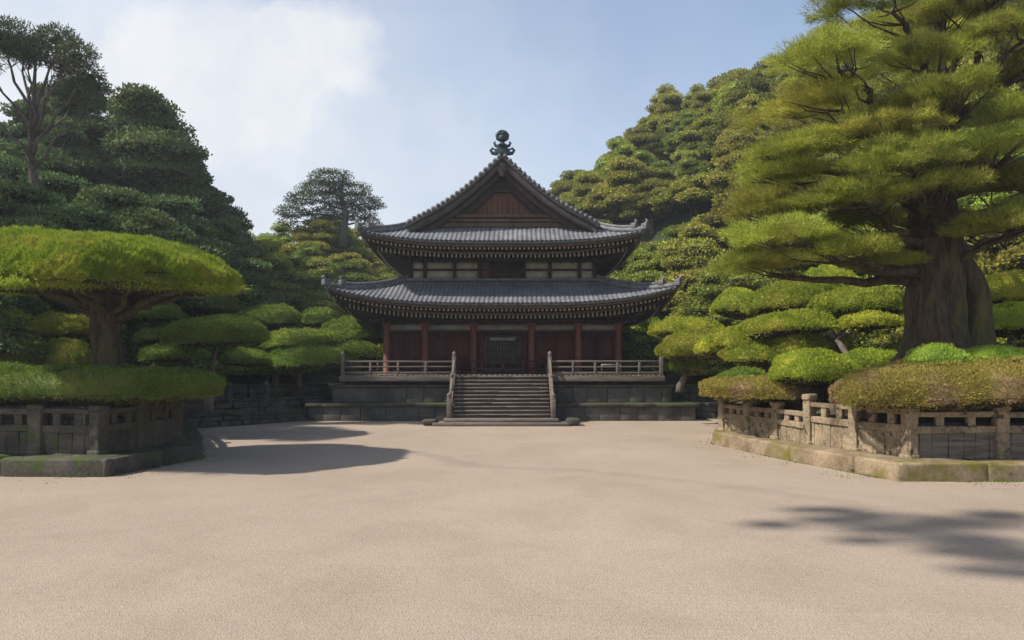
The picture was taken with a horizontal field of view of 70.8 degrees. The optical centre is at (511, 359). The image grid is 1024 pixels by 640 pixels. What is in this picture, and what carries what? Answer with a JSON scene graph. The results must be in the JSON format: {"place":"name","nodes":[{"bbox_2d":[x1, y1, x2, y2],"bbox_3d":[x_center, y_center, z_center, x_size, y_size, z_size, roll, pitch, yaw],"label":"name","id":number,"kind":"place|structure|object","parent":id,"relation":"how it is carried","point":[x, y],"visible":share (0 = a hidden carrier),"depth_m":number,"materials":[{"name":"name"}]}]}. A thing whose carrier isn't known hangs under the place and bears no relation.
{"place":"outdoors","nodes":[
{"label":"outdoors","id":0,"kind":"place"},
{"bbox_2d":[0,0,920,248],"label":"sky","id":1,"kind":"structure","parent":0,"point":[410,98],"materials":[{"name":"blue"}]},
{"bbox_2d":[0,419,1023,639],"bbox_3d":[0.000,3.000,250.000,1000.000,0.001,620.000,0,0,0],"label":"ground","id":2,"kind":"structure","parent":0,"point":[419,530],"depth_m":11.77,"materials":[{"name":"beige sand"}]},
{"bbox_2d":[0,215,90,346],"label":"forest tree","id":3,"kind":"object","parent":2,"relation":"on","point":[7,221],"visible":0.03,"depth_m":27.60,"materials":[{"name":"green plant"}]},
{"bbox_2d":[0,401,152,431],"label":"soil bank","id":4,"kind":"structure","parent":2,"relation":"on","point":[7,403],"depth_m":20.59,"materials":[{"name":"brown soil"}]},
{"bbox_2d":[0,293,70,365],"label":"forest tree","id":5,"kind":"object","parent":4,"relation":"on","point":[25,304],"visible":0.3,"depth_m":24.34,"materials":[{"name":"green plant"}]},
{"bbox_2d":[0,306,91,366],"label":"cloud pruned tree","id":6,"kind":"object","parent":4,"relation":"on","point":[61,326],"visible":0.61,"depth_m":24.84,"materials":[{"name":"green plant"}]},
{"bbox_2d":[3,215,130,338],"bbox_3d":[-19.549,-1.500,29.141,7.594,8.650,7.343,0,0,-31],"label":"forest tree","id":7,"kind":"object","parent":4,"relation":"on","point":[43,221],"visible":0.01,"depth_m":28.85,"materials":[{"name":"green plant"}]},
{"bbox_2d":[0,361,225,417],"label":"clipped shrub","id":8,"kind":"object","parent":4,"relation":"on","point":[25,382],"visible":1,"depth_m":19.28,"materials":[{"name":"green plant"}]},
{"bbox_2d":[0,224,256,413],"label":"umbrella pine","id":9,"kind":"object","parent":4,"relation":"on","point":[108,283],"visible":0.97,"depth_m":19.16,"materials":[{"name":"green plant"}]},
{"bbox_2d":[129,299,201,366],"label":"cloud pruned tree","id":10,"kind":"object","parent":4,"relation":"on","point":[154,354],"visible":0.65,"depth_m":27.68,"materials":[{"name":"green plant"}]},
{"bbox_2d":[157,313,270,411],"bbox_3d":[-11.505,0.073,28.014,4.131,3.855,3.484,0,0,0],"label":"umbrella shrub","id":11,"kind":"object","parent":4,"relation":"on","point":[218,330],"visible":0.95,"depth_m":26.94,"materials":[{"name":"green plant"}]},
{"bbox_2d":[0,418,202,476],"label":"stone kerb","id":12,"kind":"structure","parent":2,"relation":"on","point":[190,448],"depth_m":18.82,"materials":[{"name":"grey stone"}]},
{"bbox_2d":[0,400,163,453],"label":"retaining wall","id":13,"kind":"structure","parent":12,"relation":"on","point":[8,420],"depth_m":19.74,"materials":[{"name":"stone"}]},
{"bbox_2d":[0,399,184,454],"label":"stone fence","id":14,"kind":"object","parent":12,"relation":"on","point":[103,432],"visible":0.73,"depth_m":19.32,"materials":[{"name":"grey stone"}]},
{"bbox_2d":[55,206,172,327],"bbox_3d":[-18.892,-1.910,32.282,8.732,9.947,8.444,0,0,40],"label":"forest tree","id":15,"kind":"object","parent":2,"relation":"on","point":[100,221],"visible":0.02,"depth_m":31.81,"materials":[{"name":"green plant"}]},
{"bbox_2d":[38,302,202,370],"bbox_3d":[-17.984,0.102,30.685,7.863,8.998,8.286,0,0,31],"label":"forest tree","id":16,"kind":"object","parent":2,"relation":"on","point":[131,347],"visible":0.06,"depth_m":29.16,"materials":[{"name":"green plant"}]},
{"bbox_2d":[183,383,327,427],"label":"terrace wall","id":17,"kind":"structure","parent":2,"relation":"on","point":[287,402],"depth_m":34.97,"materials":[{"name":"stone"}]},
{"bbox_2d":[305,130,698,425],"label":"temple hall","id":18,"kind":"structure","parent":2,"relation":"on","point":[502,300],"depth_m":37.23,"materials":[{"name":"wood"}]},
{"bbox_2d":[485,336,501,370],"bbox_3d":[-1.000,-0.355,38.673,0.920,1.870,0.105,0,0,0],"label":"lattice door","id":19,"kind":"structure","parent":18,"relation":"in","point":[493,349],"depth_m":38.68,"materials":[{"name":"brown wood"}]},
{"bbox_2d":[503,336,520,370],"bbox_3d":[0.000,-0.355,38.673,0.920,1.870,0.105,0,0,0],"label":"lattice door","id":20,"kind":"structure","parent":18,"relation":"in","point":[511,349],"depth_m":38.64,"materials":[{"name":"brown wood"}]},
{"bbox_2d":[679,384,756,417],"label":"terrace wall","id":21,"kind":"structure","parent":2,"relation":"on","point":[707,407],"depth_m":37.95,"materials":[{"name":"stone"}]},
{"bbox_2d":[712,425,1023,481],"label":"stone kerb","id":22,"kind":"structure","parent":2,"relation":"on","point":[890,467],"depth_m":18.50,"materials":[{"name":"beige stone"}]},
{"bbox_2d":[717,394,918,458],"bbox_3d":[9.029,1.815,25.375,3.095,1.614,13.716,0,0,0],"label":"stone fence","id":23,"kind":"object","parent":22,"relation":"on","point":[872,434],"visible":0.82,"depth_m":21.42,"materials":[{"name":"grey stone"}]},
{"bbox_2d":[735,400,1023,459],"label":"retaining wall","id":24,"kind":"structure","parent":22,"relation":"on","point":[924,423],"depth_m":19.09,"materials":[{"name":"stone"}]},
{"bbox_2d":[899,407,1023,458],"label":"stone fence","id":25,"kind":"object","parent":22,"relation":"on","point":[1000,437],"visible":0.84,"depth_m":18.64,"materials":[{"name":"grey stone"}]},
{"bbox_2d":[757,395,1023,422],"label":"soil mound","id":26,"kind":"object","parent":2,"relation":"on","point":[798,406],"depth_m":19.72,"materials":[{"name":"brown soil"}]},
{"bbox_2d":[646,315,725,391],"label":"cloud pruned tree","id":27,"kind":"object","parent":26,"relation":"on","point":[683,335],"visible":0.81,"depth_m":33.03,"materials":[{"name":"green plant"}]},
{"bbox_2d":[716,366,765,378],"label":"clipped shrub","id":28,"kind":"object","parent":26,"relation":"on","point":[737,371],"visible":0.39,"depth_m":25.17,"materials":[{"name":"green plant"}]},
{"bbox_2d":[692,308,839,373],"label":"cloud pruned tree","id":29,"kind":"object","parent":26,"relation":"on","point":[764,340],"visible":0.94,"depth_m":27.79,"materials":[{"name":"green plant"}]},
{"bbox_2d":[698,372,833,407],"bbox_3d":[8.846,1.169,25.012,4.557,1.520,4.840,0,0,0],"label":"clipped shrub","id":30,"kind":"object","parent":26,"relation":"on","point":[761,389],"visible":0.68,"depth_m":23.32,"materials":[{"name":"green plant"}]},
{"bbox_2d":[709,264,904,353],"bbox_3d":[13.913,-1.665,33.133,6.034,5.930,10.307,0,0,-29],"label":"cloud pruned tree","id":31,"kind":"object","parent":26,"relation":"on","point":[852,307],"visible":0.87,"depth_m":31.34,"materials":[{"name":"green plant"}]},
{"bbox_2d":[767,346,897,402],"bbox_3d":[10.624,0.486,23.343,5.049,1.909,2.630,0,0,-21],"label":"clipped shrub","id":32,"kind":"object","parent":26,"relation":"on","point":[823,369],"visible":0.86,"depth_m":22.42,"materials":[{"name":"green plant"}]},
{"bbox_2d":[700,0,1023,407],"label":"giant pine","id":33,"kind":"object","parent":26,"relation":"on","point":[937,162],"visible":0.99,"depth_m":19.47,"materials":[{"name":"green plant"}]},
{"bbox_2d":[828,355,1023,422],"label":"clipped shrub","id":34,"kind":"object","parent":26,"relation":"on","point":[978,385],"visible":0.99,"depth_m":18.22,"materials":[{"name":"green plant"}]},
{"bbox_2d":[902,341,1023,365],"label":"clipped shrub","id":35,"kind":"object","parent":26,"relation":"on","point":[936,352],"visible":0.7,"depth_m":18.93,"materials":[{"name":"green plant"}]},
{"bbox_2d":[985,269,1023,345],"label":"cloud pruned tree","id":36,"kind":"object","parent":26,"relation":"on","point":[1007,291],"visible":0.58,"depth_m":23.93,"materials":[{"name":"green plant"}]},
{"bbox_2d":[122,161,1021,418],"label":"hills","id":37,"kind":"structure","parent":0,"point":[671,378],"depth_m":47.80,"materials":[{"name":"green plant"}]},
{"bbox_2d":[0,178,90,230],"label":"forest tree","id":38,"kind":"object","parent":37,"relation":"on","point":[22,193],"visible":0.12,"depth_m":29.77,"materials":[{"name":"green plant"}]},
{"bbox_2d":[0,99,91,199],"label":"forest tree","id":39,"kind":"object","parent":37,"relation":"on","point":[19,131],"visible":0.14,"depth_m":44.39,"materials":[{"name":"green plant"}]},
{"bbox_2d":[0,13,109,210],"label":"old pine","id":40,"kind":"object","parent":37,"relation":"on","point":[30,50],"visible":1,"depth_m":30.86,"materials":[{"name":"green plant"}]},
{"bbox_2d":[16,169,93,207],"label":"forest tree","id":41,"kind":"object","parent":37,"relation":"on","point":[63,184],"visible":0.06,"depth_m":37.72,"materials":[{"name":"green plant"}]},
{"bbox_2d":[0,70,117,163],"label":"forest tree","id":42,"kind":"object","parent":37,"relation":"on","point":[95,131],"visible":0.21,"depth_m":45.91,"materials":[{"name":"green plant"}]},
{"bbox_2d":[0,114,120,197],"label":"forest tree","id":43,"kind":"object","parent":37,"relation":"on","point":[72,156],"visible":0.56,"depth_m":43.13,"materials":[{"name":"green plant"}]},
{"bbox_2d":[61,183,213,307],"bbox_3d":[-20.128,-4.030,36.075,8.918,9.684,8.462,0,0,21],"label":"forest tree","id":44,"kind":"object","parent":37,"relation":"on","point":[120,200],"visible":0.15,"depth_m":35.84,"materials":[{"name":"green plant"}]},
{"bbox_2d":[90,81,230,219],"bbox_3d":[-23.178,-11.519,47.287,8.794,12.505,7.722,0,0,0],"label":"tall conifer","id":45,"kind":"object","parent":37,"relation":"on","point":[151,148],"visible":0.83,"depth_m":45.61,"materials":[{"name":"green plant"}]},
{"bbox_2d":[143,193,257,313],"bbox_3d":[-20.297,-4.542,42.044,9.084,10.348,8.784,0,0,39],"label":"forest tree","id":46,"kind":"object","parent":37,"relation":"on","point":[190,231],"visible":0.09,"depth_m":41.88,"materials":[{"name":"green plant"}]},
{"bbox_2d":[191,348,229,380],"bbox_3d":[-17.174,1.081,39.078,3.409,3.606,3.583,0,0,-17],"label":"garden shrub","id":47,"kind":"object","parent":37,"relation":"on","point":[205,364],"visible":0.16,"depth_m":39.04,"materials":[{"name":"green plant"}]},
{"bbox_2d":[191,143,253,231],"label":"forest tree","id":48,"kind":"object","parent":37,"relation":"on","point":[233,210],"visible":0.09,"depth_m":52.73,"materials":[{"name":"green plant"}]},
{"bbox_2d":[204,217,280,294],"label":"forest tree","id":49,"kind":"object","parent":37,"relation":"on","point":[246,246],"visible":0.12,"depth_m":48.17,"materials":[{"name":"green plant"}]},
{"bbox_2d":[216,343,270,379],"bbox_3d":[-15.029,0.741,41.047,3.526,3.471,3.703,0,0,-44],"label":"garden shrub","id":50,"kind":"object","parent":37,"relation":"on","point":[246,372],"visible":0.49,"depth_m":40.07,"materials":[{"name":"green plant"}]},
{"bbox_2d":[212,212,275,289],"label":"forest tree","id":51,"kind":"object","parent":37,"relation":"on","point":[262,251],"visible":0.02,"depth_m":51.13,"materials":[{"name":"green plant"}]},
{"bbox_2d":[199,257,305,345],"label":"forest tree","id":52,"kind":"object","parent":37,"relation":"on","point":[253,277],"visible":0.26,"depth_m":44.26,"materials":[{"name":"green plant"}]},
{"bbox_2d":[183,294,378,381],"bbox_3d":[-13.580,-1.391,41.750,12.000,5.381,4.827,0,0,0],"label":"cloud pruned tree","id":53,"kind":"object","parent":37,"relation":"on","point":[280,316],"visible":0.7,"depth_m":40.69,"materials":[{"name":"green plant"}]},
{"bbox_2d":[254,221,308,267],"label":"hillside tree","id":54,"kind":"object","parent":37,"relation":"on","point":[282,237],"visible":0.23,"depth_m":66.54,"materials":[{"name":"green plant"}]},
{"bbox_2d":[217,327,346,388],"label":"cloud pruned tree","id":55,"kind":"object","parent":37,"relation":"on","point":[309,348],"visible":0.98,"depth_m":35.80,"materials":[{"name":"green plant"}]},
{"bbox_2d":[258,238,307,304],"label":"hillside tree","id":56,"kind":"object","parent":37,"relation":"on","point":[283,270],"visible":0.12,"depth_m":54.21,"materials":[{"name":"green plant"}]},
{"bbox_2d":[269,282,324,332],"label":"hillside tree","id":57,"kind":"object","parent":37,"relation":"on","point":[295,296],"visible":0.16,"depth_m":47.77,"materials":[{"name":"green plant"}]},
{"bbox_2d":[279,218,347,261],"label":"hillside tree","id":58,"kind":"object","parent":37,"relation":"on","point":[325,239],"visible":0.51,"depth_m":64.85,"materials":[{"name":"green plant"}]},
{"bbox_2d":[286,243,342,292],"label":"hillside tree","id":59,"kind":"object","parent":37,"relation":"on","point":[298,260],"visible":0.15,"depth_m":59.23,"materials":[{"name":"green plant"}]},
{"bbox_2d":[293,255,340,303],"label":"hillside tree","id":60,"kind":"object","parent":37,"relation":"on","point":[310,280],"visible":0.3,"depth_m":56.37,"materials":[{"name":"green plant"}]},
{"bbox_2d":[308,292,340,317],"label":"hillside tree","id":61,"kind":"object","parent":37,"relation":"on","point":[324,300],"visible":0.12,"depth_m":53.62,"materials":[{"name":"green plant"}]},
{"bbox_2d":[273,166,386,248],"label":"lone pine","id":62,"kind":"object","parent":37,"relation":"on","point":[342,204],"visible":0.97,"depth_m":65.57,"materials":[{"name":"green plant"}]},
{"bbox_2d":[317,219,371,258],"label":"hillside tree","id":63,"kind":"object","parent":37,"relation":"on","point":[355,244],"visible":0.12,"depth_m":68.36,"materials":[{"name":"green plant"}]},
{"bbox_2d":[322,322,382,375],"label":"cloud pruned tree","id":64,"kind":"object","parent":37,"relation":"on","point":[357,350],"visible":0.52,"depth_m":39.23,"materials":[{"name":"green plant"}]},
{"bbox_2d":[327,252,378,275],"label":"hillside tree","id":65,"kind":"object","parent":37,"relation":"on","point":[354,258],"visible":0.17,"depth_m":62.57,"materials":[{"name":"green plant"}]},
{"bbox_2d":[331,261,385,281],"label":"hillside tree","id":66,"kind":"object","parent":37,"relation":"on","point":[356,276],"visible":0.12,"depth_m":59.85,"materials":[{"name":"green plant"}]},
{"bbox_2d":[375,260,400,279],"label":"hillside tree","id":67,"kind":"object","parent":37,"relation":"on","point":[386,271],"visible":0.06,"depth_m":64.31,"materials":[{"name":"green plant"}]},
{"bbox_2d":[547,169,586,197],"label":"hillside tree","id":68,"kind":"object","parent":37,"relation":"on","point":[566,183],"visible":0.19,"depth_m":84.86,"materials":[{"name":"green plant"}]},
{"bbox_2d":[558,171,621,221],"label":"hillside tree","id":69,"kind":"object","parent":37,"relation":"on","point":[575,198],"visible":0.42,"depth_m":73.70,"materials":[{"name":"green plant"}]},
{"bbox_2d":[590,136,637,179],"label":"hillside tree","id":70,"kind":"object","parent":37,"relation":"on","point":[620,147],"visible":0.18,"depth_m":78.96,"materials":[{"name":"green plant"}]},
{"bbox_2d":[582,155,659,224],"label":"hillside tree","id":71,"kind":"object","parent":37,"relation":"on","point":[617,190],"visible":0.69,"depth_m":69.19,"materials":[{"name":"green plant"}]},
{"bbox_2d":[605,126,671,162],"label":"hillside tree","id":72,"kind":"object","parent":37,"relation":"on","point":[638,136],"visible":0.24,"depth_m":81.61,"materials":[{"name":"green plant"}]},
{"bbox_2d":[622,327,654,370],"bbox_3d":[8.073,-0.010,51.921,6.872,5.059,6.214,0,0,35],"label":"hillside bush","id":73,"kind":"object","parent":37,"relation":"on","point":[629,349],"visible":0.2,"depth_m":50.43,"materials":[{"name":"green plant"}]},
{"bbox_2d":[615,239,676,281],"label":"hillside tree","id":74,"kind":"object","parent":37,"relation":"on","point":[642,266],"visible":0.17,"depth_m":55.62,"materials":[{"name":"green plant"}]},
{"bbox_2d":[622,336,676,374],"bbox_3d":[8.980,0.571,43.260,4.314,4.247,4.530,0,0,39],"label":"garden shrub","id":75,"kind":"object","parent":37,"relation":"on","point":[647,354],"visible":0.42,"depth_m":42.80,"materials":[{"name":"green plant"}]},
{"bbox_2d":[619,177,681,233],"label":"hillside tree","id":76,"kind":"object","parent":37,"relation":"on","point":[656,186],"visible":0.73,"depth_m":67.31,"materials":[{"name":"green plant"}]},
{"bbox_2d":[644,129,674,160],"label":"hillside tree","id":77,"kind":"object","parent":37,"relation":"on","point":[659,135],"visible":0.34,"depth_m":80.88,"materials":[{"name":"green plant"}]},
{"bbox_2d":[643,160,676,180],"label":"hillside tree","id":78,"kind":"object","parent":37,"relation":"on","point":[666,171],"visible":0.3,"depth_m":70.30,"materials":[{"name":"green plant"}]},
{"bbox_2d":[637,82,683,147],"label":"hillside tree","id":79,"kind":"object","parent":37,"relation":"on","point":[664,107],"visible":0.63,"depth_m":82.93,"materials":[{"name":"green plant"}]},
{"bbox_2d":[661,109,697,152],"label":"hillside tree","id":80,"kind":"object","parent":37,"relation":"on","point":[683,121],"visible":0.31,"depth_m":75.82,"materials":[{"name":"green plant"}]},
{"bbox_2d":[656,224,712,269],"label":"hillside tree","id":81,"kind":"object","parent":37,"relation":"on","point":[673,232],"visible":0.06,"depth_m":56.51,"materials":[{"name":"green plant"}]},
{"bbox_2d":[648,164,728,213],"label":"tree","id":82,"kind":"object","parent":37,"relation":"on","point":[690,186],"visible":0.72,"depth_m":63.18,"materials":[{"name":"green plant"}]},
{"bbox_2d":[667,150,711,214],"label":"hillside tree","id":83,"kind":"object","parent":37,"relation":"on","point":[689,158],"visible":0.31,"depth_m":64.56,"materials":[{"name":"green plant"}]},
{"bbox_2d":[654,220,727,311],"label":"hillside tree","id":84,"kind":"object","parent":37,"relation":"on","point":[687,259],"visible":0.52,"depth_m":49.65,"materials":[{"name":"green plant"}]},
{"bbox_2d":[672,82,713,120],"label":"hillside tree","id":85,"kind":"object","parent":37,"relation":"on","point":[698,97],"visible":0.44,"depth_m":79.41,"materials":[{"name":"green plant"}]},
{"bbox_2d":[669,113,725,169],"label":"hillside tree","id":86,"kind":"object","parent":37,"relation":"on","point":[693,135],"visible":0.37,"depth_m":67.74,"materials":[{"name":"green plant"}]},
{"bbox_2d":[676,359,734,378],"bbox_3d":[11.118,0.770,40.698,3.389,3.337,3.560,0,0,3],"label":"garden shrub","id":87,"kind":"object","parent":37,"relation":"on","point":[713,371],"visible":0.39,"depth_m":39.69,"materials":[{"name":"green plant"}]},
{"bbox_2d":[676,253,762,326],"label":"hillside tree","id":88,"kind":"object","parent":37,"relation":"on","point":[713,289],"visible":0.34,"depth_m":43.34,"materials":[{"name":"green plant"}]},
{"bbox_2d":[669,253,775,318],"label":"hillside tree","id":89,"kind":"object","parent":37,"relation":"on","point":[675,309],"visible":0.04,"depth_m":45.60,"materials":[{"name":"green plant"}]},
{"bbox_2d":[700,68,749,110],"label":"hillside tree","id":90,"kind":"object","parent":37,"relation":"on","point":[744,71],"visible":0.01,"depth_m":79.65,"materials":[{"name":"green plant"}]},
{"bbox_2d":[679,170,787,251],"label":"hillside tree","id":91,"kind":"object","parent":37,"relation":"on","point":[714,216],"visible":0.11,"depth_m":51.74,"materials":[{"name":"green plant"}]},
{"bbox_2d":[703,117,768,192],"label":"hillside tree","id":92,"kind":"object","parent":37,"relation":"on","point":[727,149],"visible":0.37,"depth_m":59.16,"materials":[{"name":"green plant"}]},
{"bbox_2d":[703,74,780,141],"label":"hillside tree","id":93,"kind":"object","parent":37,"relation":"on","point":[756,86],"visible":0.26,"depth_m":65.76,"materials":[{"name":"green plant"}]},
{"bbox_2d":[709,94,775,163],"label":"hillside tree","id":94,"kind":"object","parent":37,"relation":"on","point":[766,130],"visible":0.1,"depth_m":63.39,"materials":[{"name":"green plant"}]},
{"bbox_2d":[709,68,783,109],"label":"hillside tree","id":95,"kind":"object","parent":37,"relation":"on","point":[753,72],"visible":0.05,"depth_m":72.92,"materials":[{"name":"green plant"}]},
{"bbox_2d":[748,266,808,290],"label":"hillside tree","id":96,"kind":"object","parent":37,"relation":"on","point":[769,281],"visible":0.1,"depth_m":44.51,"materials":[{"name":"green plant"}]},
{"bbox_2d":[768,77,839,159],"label":"hillside tree","id":97,"kind":"object","parent":37,"relation":"on","point":[788,125],"visible":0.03,"depth_m":58.26,"materials":[{"name":"green plant"}]},
{"bbox_2d":[760,281,877,353],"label":"hillside tree","id":98,"kind":"object","parent":37,"relation":"on","point":[853,341],"visible":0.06,"depth_m":37.37,"materials":[{"name":"green plant"}]},
{"bbox_2d":[805,124,859,179],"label":"hillside tree","id":99,"kind":"object","parent":37,"relation":"on","point":[834,155],"visible":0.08,"depth_m":54.10,"materials":[{"name":"green plant"}]},
{"bbox_2d":[784,198,902,275],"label":"hillside tree","id":100,"kind":"object","parent":37,"relation":"on","point":[807,265],"visible":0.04,"depth_m":43.87,"materials":[{"name":"green plant"}]},
{"bbox_2d":[837,221,904,334],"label":"hillside tree","id":101,"kind":"object","parent":37,"relation":"on","point":[864,275],"visible":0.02,"depth_m":39.91,"materials":[{"name":"green plant"}]},
{"bbox_2d":[864,315,903,351],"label":"hillside tree","id":102,"kind":"object","parent":37,"relation":"on","point":[889,338],"visible":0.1,"depth_m":35.82,"materials":[{"name":"green plant"}]},
{"bbox_2d":[861,65,915,110],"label":"hillside tree","id":103,"kind":"object","parent":37,"relation":"on","point":[885,74],"visible":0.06,"depth_m":60.47,"materials":[{"name":"green plant"}]},
{"bbox_2d":[946,48,1023,120],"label":"hillside tree","id":104,"kind":"object","parent":37,"relation":"on","point":[989,57],"visible":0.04,"depth_m":55.11,"materials":[{"name":"green plant"}]},
{"bbox_2d":[957,148,1023,239],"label":"hillside tree","id":105,"kind":"object","parent":37,"relation":"on","point":[976,201],"visible":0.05,"depth_m":42.90,"materials":[{"name":"green plant"}]},
{"bbox_2d":[967,229,1023,278],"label":"hillside tree","id":106,"kind":"object","parent":37,"relation":"on","point":[1008,256],"visible":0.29,"depth_m":34.91,"materials":[{"name":"green plant"}]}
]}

